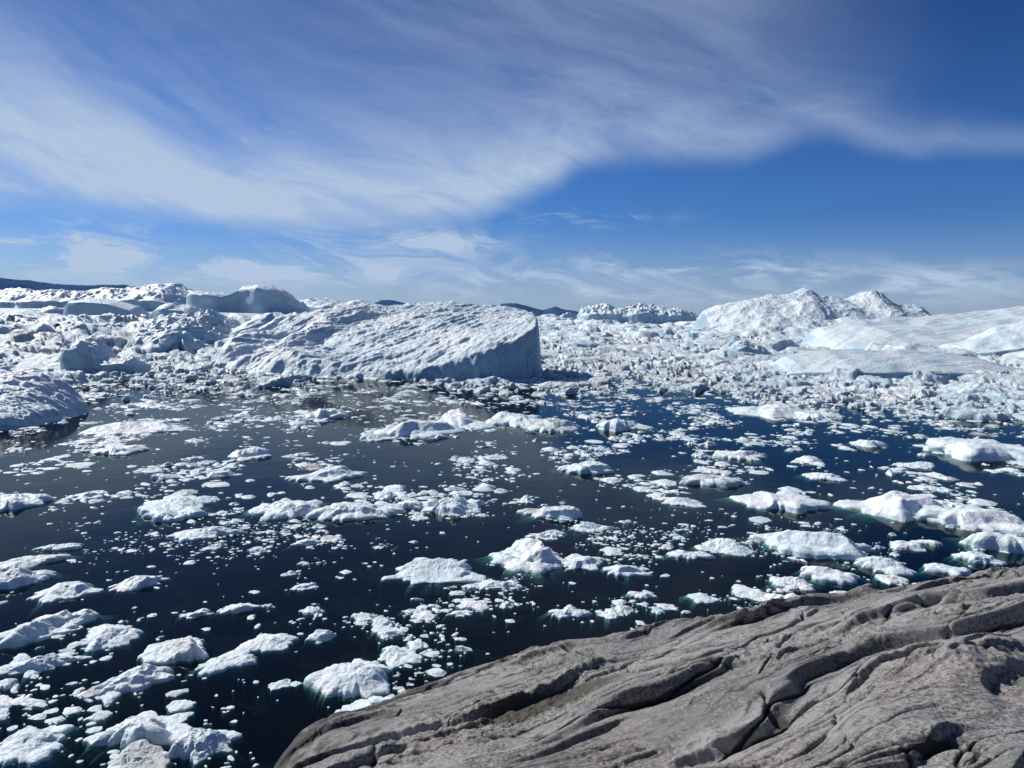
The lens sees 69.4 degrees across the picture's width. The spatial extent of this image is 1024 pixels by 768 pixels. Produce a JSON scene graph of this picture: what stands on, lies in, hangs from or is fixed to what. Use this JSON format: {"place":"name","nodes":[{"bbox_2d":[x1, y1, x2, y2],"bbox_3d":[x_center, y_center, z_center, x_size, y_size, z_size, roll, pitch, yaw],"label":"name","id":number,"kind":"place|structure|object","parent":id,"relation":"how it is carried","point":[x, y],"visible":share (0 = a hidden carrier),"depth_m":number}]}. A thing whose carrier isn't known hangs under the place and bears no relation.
{"place":"outdoors","nodes":[
{"label":"outdoors","id":0,"kind":"place"},
{"bbox_2d":[0,278,134,290],"bbox_3d":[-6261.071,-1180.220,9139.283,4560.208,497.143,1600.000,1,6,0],"label":"distant hills","id":1,"kind":"structure","parent":0,"point":[5,283],"depth_m":8880.72},
{"bbox_2d":[374,300,405,305],"bbox_3d":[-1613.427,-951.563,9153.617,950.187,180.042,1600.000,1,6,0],"label":"distant hills","id":2,"kind":"structure","parent":0,"point":[387,302],"depth_m":8822.95},
{"bbox_2d":[0,387,1023,767],"bbox_3d":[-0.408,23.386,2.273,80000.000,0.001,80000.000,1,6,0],"label":"seabed","id":3,"kind":"structure","parent":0,"point":[266,731],"depth_m":77.59},
{"bbox_2d":[0,0,1023,315],"label":"sky","id":4,"kind":"structure","parent":0,"point":[696,156]},
{"bbox_2d":[500,303,578,314],"bbox_3d":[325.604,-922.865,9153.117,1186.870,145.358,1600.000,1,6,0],"label":"distant hills","id":5,"kind":"structure","parent":0,"point":[556,310],"depth_m":8702.66},
{"bbox_2d":[70,314,1023,431],"bbox_3d":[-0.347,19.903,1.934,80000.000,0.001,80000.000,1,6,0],"label":"sea water","id":6,"kind":"structure","parent":0,"point":[360,384],"depth_m":183.83},
{"bbox_2d":[0,492,63,530],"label":"ice floe","id":7,"kind":"object","parent":6,"relation":"on","point":[18,510],"visible":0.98,"depth_m":73.07},
{"bbox_2d":[1,309,63,321],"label":"iceberg","id":8,"kind":"object","parent":6,"relation":"on","point":[32,314],"visible":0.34,"depth_m":565.21},
{"bbox_2d":[0,564,75,616],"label":"ice floe","id":9,"kind":"object","parent":6,"relation":"on","point":[23,584],"visible":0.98,"depth_m":52.78},
{"bbox_2d":[0,724,85,767],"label":"ice floe","id":10,"kind":"object","parent":6,"relation":"on","point":[30,747],"visible":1,"depth_m":33.27},
{"bbox_2d":[0,366,91,439],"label":"iceberg","id":11,"kind":"object","parent":6,"relation":"on","point":[32,396],"visible":1,"depth_m":131.27},
{"bbox_2d":[0,554,101,579],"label":"ice floe","id":12,"kind":"object","parent":6,"relation":"on","point":[55,563],"visible":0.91,"depth_m":57.93},
{"bbox_2d":[0,652,107,699],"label":"ice floe","id":13,"kind":"object","parent":6,"relation":"on","point":[60,670],"visible":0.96,"depth_m":41.00},
{"bbox_2d":[0,610,119,666],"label":"ice floe","id":14,"kind":"object","parent":6,"relation":"on","point":[27,638],"visible":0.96,"depth_m":44.41},
{"bbox_2d":[25,581,108,622],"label":"ice floe","id":15,"kind":"object","parent":6,"relation":"on","point":[59,597],"visible":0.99,"depth_m":50.76},
{"bbox_2d":[31,543,103,565],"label":"ice floe","id":16,"kind":"object","parent":6,"relation":"on","point":[73,549],"visible":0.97,"depth_m":60.60},
{"bbox_2d":[32,609,117,626],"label":"ice floe","id":17,"kind":"object","parent":6,"relation":"on","point":[94,618],"visible":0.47,"depth_m":47.13},
{"bbox_2d":[66,492,106,517],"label":"ice floe","id":18,"kind":"object","parent":6,"relation":"on","point":[76,498],"visible":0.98,"depth_m":76.29},
{"bbox_2d":[0,283,194,311],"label":"iceberg","id":19,"kind":"object","parent":6,"relation":"on","point":[150,298],"visible":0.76,"depth_m":1541.87},
{"bbox_2d":[59,335,150,373],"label":"iceberg","id":20,"kind":"object","parent":6,"relation":"on","point":[91,353],"visible":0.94,"depth_m":210.42},
{"bbox_2d":[63,298,149,316],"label":"iceberg","id":21,"kind":"object","parent":6,"relation":"on","point":[94,306],"visible":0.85,"depth_m":697.60},
{"bbox_2d":[76,624,148,677],"bbox_3d":[-24.468,15.924,44.387,4.706,2.470,4.727,1,6,0],"label":"ice floe","id":22,"kind":"object","parent":6,"relation":"on","point":[127,645],"visible":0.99,"depth_m":43.70},
{"bbox_2d":[78,445,169,468],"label":"ice floe","id":23,"kind":"object","parent":6,"relation":"on","point":[110,457],"visible":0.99,"depth_m":100.13},
{"bbox_2d":[85,663,176,723],"bbox_3d":[-20.327,16.461,39.222,2.896,2.544,4.611,5,7,32],"label":"ice floe","id":24,"kind":"object","parent":6,"relation":"on","point":[154,684],"visible":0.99,"depth_m":39.07},
{"bbox_2d":[75,710,195,767],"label":"ice floe","id":25,"kind":"object","parent":6,"relation":"on","point":[154,728],"visible":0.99,"depth_m":34.01},
{"bbox_2d":[128,327,142,332],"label":"iceberg","id":26,"kind":"object","parent":6,"relation":"on","point":[135,330],"visible":0.09,"depth_m":308.52},
{"bbox_2d":[105,575,177,618],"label":"ice floe","id":27,"kind":"object","parent":6,"relation":"on","point":[125,596],"visible":1,"depth_m":52.56},
{"bbox_2d":[76,420,210,444],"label":"ice floe","id":28,"kind":"object","parent":6,"relation":"on","point":[158,429],"visible":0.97,"depth_m":118.12},
{"bbox_2d":[136,509,208,543],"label":"ice floe","id":29,"kind":"object","parent":6,"relation":"on","point":[164,519],"visible":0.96,"depth_m":69.62},
{"bbox_2d":[136,636,213,689],"bbox_3d":[-19.558,16.026,42.922,4.037,2.721,3.930,-1,6,-18],"label":"ice floe","id":30,"kind":"object","parent":6,"relation":"on","point":[183,657],"visible":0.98,"depth_m":42.11},
{"bbox_2d":[129,495,221,543],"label":"ice floe","id":31,"kind":"object","parent":6,"relation":"on","point":[180,503],"visible":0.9,"depth_m":72.70},
{"bbox_2d":[149,303,202,317],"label":"iceberg","id":32,"kind":"object","parent":6,"relation":"on","point":[167,309],"visible":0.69,"depth_m":622.63},
{"bbox_2d":[123,309,240,352],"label":"iceberg","id":33,"kind":"object","parent":6,"relation":"on","point":[198,330],"visible":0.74,"depth_m":280.73},
{"bbox_2d":[175,608,216,637],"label":"ice floe","id":34,"kind":"object","parent":6,"relation":"on","point":[193,624],"visible":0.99,"depth_m":47.87},
{"bbox_2d":[165,526,247,565],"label":"ice floe","id":35,"kind":"object","parent":6,"relation":"on","point":[196,537],"visible":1,"depth_m":64.20},
{"bbox_2d":[166,728,249,767],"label":"ice floe","id":36,"kind":"object","parent":6,"relation":"on","point":[196,747],"visible":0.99,"depth_m":33.31},
{"bbox_2d":[183,650,266,707],"bbox_3d":[-16.285,16.475,41.837,4.324,2.151,3.181,1,6,0],"label":"ice floe","id":37,"kind":"object","parent":6,"relation":"on","point":[224,673],"visible":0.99,"depth_m":41.00},
{"bbox_2d":[211,603,262,637],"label":"ice floe","id":38,"kind":"object","parent":6,"relation":"on","point":[231,620],"visible":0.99,"depth_m":48.54},
{"bbox_2d":[186,284,312,314],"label":"iceberg","id":39,"kind":"object","parent":6,"relation":"on","point":[260,299],"visible":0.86,"depth_m":1000.99},
{"bbox_2d":[227,447,276,473],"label":"ice floe","id":40,"kind":"object","parent":6,"relation":"on","point":[255,454],"visible":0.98,"depth_m":99.39},
{"bbox_2d":[229,312,285,336],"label":"iceberg","id":41,"kind":"object","parent":6,"relation":"on","point":[261,320],"visible":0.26,"depth_m":286.67},
{"bbox_2d":[235,633,300,682],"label":"ice floe","id":42,"kind":"object","parent":6,"relation":"on","point":[275,652],"visible":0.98,"depth_m":43.47},
{"bbox_2d":[234,498,332,542],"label":"ice floe","id":43,"kind":"object","parent":6,"relation":"on","point":[283,511],"visible":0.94,"depth_m":71.79},
{"bbox_2d":[277,538,329,565],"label":"ice floe","id":44,"kind":"object","parent":6,"relation":"on","point":[293,553],"visible":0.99,"depth_m":62.59},
{"bbox_2d":[287,583,323,609],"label":"ice floe","id":45,"kind":"object","parent":6,"relation":"on","point":[300,596],"visible":1,"depth_m":52.87},
{"bbox_2d":[303,629,339,663],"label":"ice floe","id":46,"kind":"object","parent":6,"relation":"on","point":[310,655],"visible":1,"depth_m":44.78},
{"bbox_2d":[283,465,368,498],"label":"ice floe","id":47,"kind":"object","parent":6,"relation":"on","point":[324,481],"visible":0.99,"depth_m":86.64},
{"bbox_2d":[305,408,351,428],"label":"ice floe","id":48,"kind":"object","parent":6,"relation":"on","point":[335,417],"visible":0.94,"depth_m":136.40},
{"bbox_2d":[291,657,405,723],"bbox_3d":[-8.101,16.518,40.271,5.712,2.652,5.677,5,7,33],"label":"ice floe","id":49,"kind":"object","parent":6,"relation":"on","point":[334,687],"visible":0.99,"depth_m":39.14},
{"bbox_2d":[301,502,406,538],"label":"ice floe","id":50,"kind":"object","parent":6,"relation":"on","point":[345,520],"visible":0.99,"depth_m":70.89},
{"bbox_2d":[349,612,371,639],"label":"ice floe","id":51,"kind":"object","parent":6,"relation":"on","point":[358,617],"visible":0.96,"depth_m":48.13},
{"bbox_2d":[354,432,398,453],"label":"ice floe","id":52,"kind":"object","parent":6,"relation":"on","point":[383,440],"visible":0.95,"depth_m":113.70},
{"bbox_2d":[212,303,541,380],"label":"tilted iceberg","id":53,"kind":"object","parent":6,"relation":"on","point":[456,341],"visible":0.92,"depth_m":228.39},
{"bbox_2d":[298,298,455,310],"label":"iceberg","id":54,"kind":"object","parent":6,"relation":"on","point":[313,304],"visible":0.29,"depth_m":1442.41},
{"bbox_2d":[377,645,425,687],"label":"ice floe","id":55,"kind":"object","parent":6,"relation":"on","point":[394,657],"visible":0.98,"depth_m":42.50},
{"bbox_2d":[346,420,465,452],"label":"ice floe","id":56,"kind":"object","parent":6,"relation":"on","point":[425,431],"visible":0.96,"depth_m":118.98},
{"bbox_2d":[397,500,423,512],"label":"ice floe","id":57,"kind":"object","parent":6,"relation":"on","point":[407,506],"visible":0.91,"depth_m":74.94},
{"bbox_2d":[405,638,428,653],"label":"ice floe","id":58,"kind":"object","parent":6,"relation":"on","point":[418,645],"visible":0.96,"depth_m":44.13},
{"bbox_2d":[378,557,501,610],"bbox_3d":[-4.968,15.005,56.092,10.442,2.712,6.103,1,6,0],"label":"ice floe","id":59,"kind":"object","parent":6,"relation":"on","point":[427,580],"visible":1,"depth_m":55.06},
{"bbox_2d":[407,496,483,536],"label":"ice floe","id":60,"kind":"object","parent":6,"relation":"on","point":[455,509],"visible":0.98,"depth_m":73.33},
{"bbox_2d":[441,610,476,636],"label":"ice floe","id":61,"kind":"object","parent":6,"relation":"on","point":[464,623],"visible":0.98,"depth_m":48.67},
{"bbox_2d":[437,408,509,440],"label":"ice floe","id":62,"kind":"object","parent":6,"relation":"on","point":[460,418],"visible":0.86,"depth_m":129.06},
{"bbox_2d":[461,579,501,612],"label":"ice floe","id":63,"kind":"object","parent":6,"relation":"on","point":[492,588],"visible":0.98,"depth_m":53.50},
{"bbox_2d":[483,454,514,473],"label":"ice floe","id":64,"kind":"object","parent":6,"relation":"on","point":[499,459],"visible":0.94,"depth_m":100.62},
{"bbox_2d":[0,379,1023,767],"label":"brash ice","id":65,"kind":"structure","parent":6,"relation":"on","point":[36,705],"depth_m":80.08},
{"bbox_2d":[0,308,1023,429],"bbox_3d":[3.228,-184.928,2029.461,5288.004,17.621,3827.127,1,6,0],"label":"pack ice","id":66,"kind":"structure","parent":6,"relation":"on","point":[585,351],"depth_m":237.49},
{"bbox_2d":[4,306,1023,372],"bbox_3d":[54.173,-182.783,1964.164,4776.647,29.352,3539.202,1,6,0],"label":"icebergs","id":67,"kind":"object","parent":6,"relation":"on","point":[51,360],"visible":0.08,"depth_m":1065.63},
{"bbox_2d":[485,411,542,432],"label":"ice floe","id":68,"kind":"object","parent":6,"relation":"on","point":[511,421],"visible":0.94,"depth_m":132.93},
{"bbox_2d":[470,538,576,605],"bbox_3d":[1.141,14.545,59.647,9.443,3.153,8.046,6,8,42],"label":"ice floe","id":69,"kind":"object","parent":6,"relation":"on","point":[539,561],"visible":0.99,"depth_m":58.05},
{"bbox_2d":[523,530,572,557],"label":"ice floe","id":70,"kind":"object","parent":6,"relation":"on","point":[557,541],"visible":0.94,"depth_m":65.94},
{"bbox_2d":[77,338,1023,441],"bbox_3d":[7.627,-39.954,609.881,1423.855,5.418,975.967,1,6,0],"label":"ice blocks","id":71,"kind":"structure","parent":6,"relation":"on","point":[993,432],"depth_m":156.43},
{"bbox_2d":[514,505,586,536],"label":"ice floe","id":72,"kind":"object","parent":6,"relation":"on","point":[527,520],"visible":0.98,"depth_m":72.43},
{"bbox_2d":[510,418,592,446],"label":"ice floe","id":73,"kind":"object","parent":6,"relation":"on","point":[549,426],"visible":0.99,"depth_m":125.35},
{"bbox_2d":[536,604,592,640],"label":"ice floe","id":74,"kind":"object","parent":6,"relation":"on","point":[558,623],"visible":0.99,"depth_m":48.94},
{"bbox_2d":[557,554,612,592],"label":"ice floe","id":75,"kind":"object","parent":6,"relation":"on","point":[580,565],"visible":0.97,"depth_m":58.26},
{"bbox_2d":[545,461,626,488],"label":"ice floe","id":76,"kind":"object","parent":6,"relation":"on","point":[581,475],"visible":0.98,"depth_m":92.91},
{"bbox_2d":[565,522,617,553],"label":"ice floe","id":77,"kind":"object","parent":6,"relation":"on","point":[577,538],"visible":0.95,"depth_m":68.46},
{"bbox_2d":[594,608,624,635],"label":"ice floe","id":78,"kind":"object","parent":6,"relation":"on","point":[614,620],"visible":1,"depth_m":48.73},
{"bbox_2d":[595,564,654,599],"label":"ice floe","id":79,"kind":"object","parent":6,"relation":"on","point":[626,579],"visible":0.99,"depth_m":56.87},
{"bbox_2d":[592,419,667,440],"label":"ice floe","id":80,"kind":"object","parent":6,"relation":"on","point":[605,430],"visible":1,"depth_m":128.01},
{"bbox_2d":[576,303,697,323],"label":"iceberg","id":81,"kind":"object","parent":6,"relation":"on","point":[644,313],"visible":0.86,"depth_m":1460.14},
{"bbox_2d":[621,591,661,618],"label":"ice floe","id":82,"kind":"object","parent":6,"relation":"on","point":[650,598],"visible":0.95,"depth_m":52.45},
{"bbox_2d":[651,497,714,525],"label":"ice floe","id":83,"kind":"object","parent":6,"relation":"on","point":[680,506],"visible":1,"depth_m":77.76},
{"bbox_2d":[655,549,715,581],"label":"ice floe","id":84,"kind":"object","parent":6,"relation":"on","point":[691,566],"visible":0.99,"depth_m":61.12},
{"bbox_2d":[677,592,725,618],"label":"ice floe","id":85,"kind":"object","parent":6,"relation":"on","point":[698,604],"visible":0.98,"depth_m":51.96},
{"bbox_2d":[675,474,750,504],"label":"ice floe","id":86,"kind":"object","parent":6,"relation":"on","point":[705,488],"visible":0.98,"depth_m":87.47},
{"bbox_2d":[686,538,763,576],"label":"ice floe","id":87,"kind":"object","parent":6,"relation":"on","point":[731,566],"visible":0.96,"depth_m":62.49},
{"bbox_2d":[712,450,774,473],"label":"ice floe","id":88,"kind":"object","parent":6,"relation":"on","point":[739,458],"visible":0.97,"depth_m":103.81},
{"bbox_2d":[732,338,774,355],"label":"iceberg","id":89,"kind":"object","parent":6,"relation":"on","point":[743,345],"visible":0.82,"depth_m":331.60},
{"bbox_2d":[760,593,784,600],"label":"ice floe","id":90,"kind":"object","parent":6,"relation":"on","point":[767,596],"visible":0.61,"depth_m":52.46},
{"bbox_2d":[709,490,838,530],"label":"ice floe","id":91,"kind":"object","parent":6,"relation":"on","point":[790,506],"visible":0.98,"depth_m":77.58},
{"bbox_2d":[691,315,870,335],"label":"iceberg","id":92,"kind":"object","parent":6,"relation":"on","point":[803,325],"visible":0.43,"depth_m":674.60},
{"bbox_2d":[718,404,854,427],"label":"ice floe","id":93,"kind":"object","parent":6,"relation":"on","point":[754,415],"visible":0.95,"depth_m":151.05},
{"bbox_2d":[760,576,815,595],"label":"ice floe","id":94,"kind":"object","parent":6,"relation":"on","point":[801,586],"visible":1,"depth_m":55.09},
{"bbox_2d":[787,456,825,475],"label":"ice floe","id":95,"kind":"object","parent":6,"relation":"on","point":[806,461],"visible":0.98,"depth_m":101.83},
{"bbox_2d":[736,530,883,575],"bbox_3d":[26.429,14.432,64.337,14.537,3.349,6.312,3,6,17],"label":"ice floe","id":96,"kind":"object","parent":6,"relation":"on","point":[823,548],"visible":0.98,"depth_m":63.01},
{"bbox_2d":[694,288,931,329],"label":"iceberg","id":97,"kind":"object","parent":6,"relation":"on","point":[874,304],"visible":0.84,"depth_m":828.26},
{"bbox_2d":[793,411,833,431],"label":"ice floe","id":98,"kind":"object","parent":6,"relation":"on","point":[815,417],"visible":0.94,"depth_m":145.37},
{"bbox_2d":[791,472,848,496],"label":"ice floe","id":99,"kind":"object","parent":6,"relation":"on","point":[833,484],"visible":1,"depth_m":91.49},
{"bbox_2d":[792,566,865,592],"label":"ice floe","id":100,"kind":"object","parent":6,"relation":"on","point":[821,579],"visible":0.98,"depth_m":56.42},
{"bbox_2d":[829,591,845,593],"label":"ice floe","id":101,"kind":"object","parent":6,"relation":"on","point":[839,592],"visible":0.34,"depth_m":53.36},
{"bbox_2d":[855,556,878,561],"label":"ice floe","id":102,"kind":"object","parent":6,"relation":"on","point":[858,559],"visible":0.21,"depth_m":61.17},
{"bbox_2d":[843,439,893,459],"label":"ice floe","id":103,"kind":"object","parent":6,"relation":"on","point":[868,448],"visible":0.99,"depth_m":115.23},
{"bbox_2d":[831,491,943,540],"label":"ice floe","id":104,"kind":"object","parent":6,"relation":"on","point":[876,515],"visible":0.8,"depth_m":75.07},
{"bbox_2d":[852,556,925,583],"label":"ice floe","id":105,"kind":"object","parent":6,"relation":"on","point":[870,568],"visible":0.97,"depth_m":59.00},
{"bbox_2d":[770,349,1015,379],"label":"iceberg","id":106,"kind":"object","parent":6,"relation":"on","point":[891,364],"visible":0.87,"depth_m":247.02},
{"bbox_2d":[801,306,1023,349],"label":"iceberg","id":107,"kind":"object","parent":6,"relation":"on","point":[939,330],"visible":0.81,"depth_m":441.26},
{"bbox_2d":[883,461,947,476],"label":"ice floe","id":108,"kind":"object","parent":6,"relation":"on","point":[921,466],"visible":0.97,"depth_m":100.14},
{"bbox_2d":[909,540,949,563],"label":"ice floe","id":109,"kind":"object","parent":6,"relation":"on","point":[937,552],"visible":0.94,"depth_m":65.64},
{"bbox_2d":[917,563,971,580],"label":"ice floe","id":110,"kind":"object","parent":6,"relation":"on","point":[931,571],"visible":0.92,"depth_m":58.66},
{"bbox_2d":[903,437,1023,474],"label":"ice floe","id":111,"kind":"object","parent":6,"relation":"on","point":[964,456],"visible":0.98,"depth_m":106.78},
{"bbox_2d":[916,505,1023,541],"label":"ice floe","id":112,"kind":"object","parent":6,"relation":"on","point":[972,519],"visible":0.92,"depth_m":71.85},
{"bbox_2d":[941,551,1007,573],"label":"ice floe","id":113,"kind":"object","parent":6,"relation":"on","point":[978,561],"visible":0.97,"depth_m":61.34},
{"bbox_2d":[939,320,1023,356],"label":"iceberg","id":114,"kind":"object","parent":6,"relation":"on","point":[1000,340],"visible":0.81,"depth_m":379.34},
{"bbox_2d":[940,530,1023,567],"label":"ice floe","id":115,"kind":"object","parent":6,"relation":"on","point":[992,543],"visible":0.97,"depth_m":64.87},
{"bbox_2d":[953,382,1015,394],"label":"iceberg","id":116,"kind":"object","parent":6,"relation":"on","point":[972,387],"visible":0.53,"depth_m":191.88},
{"bbox_2d":[274,566,1023,767],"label":"coastal rock","id":117,"kind":"object","parent":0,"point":[927,674],"visible":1,"depth_m":6.72}
]}

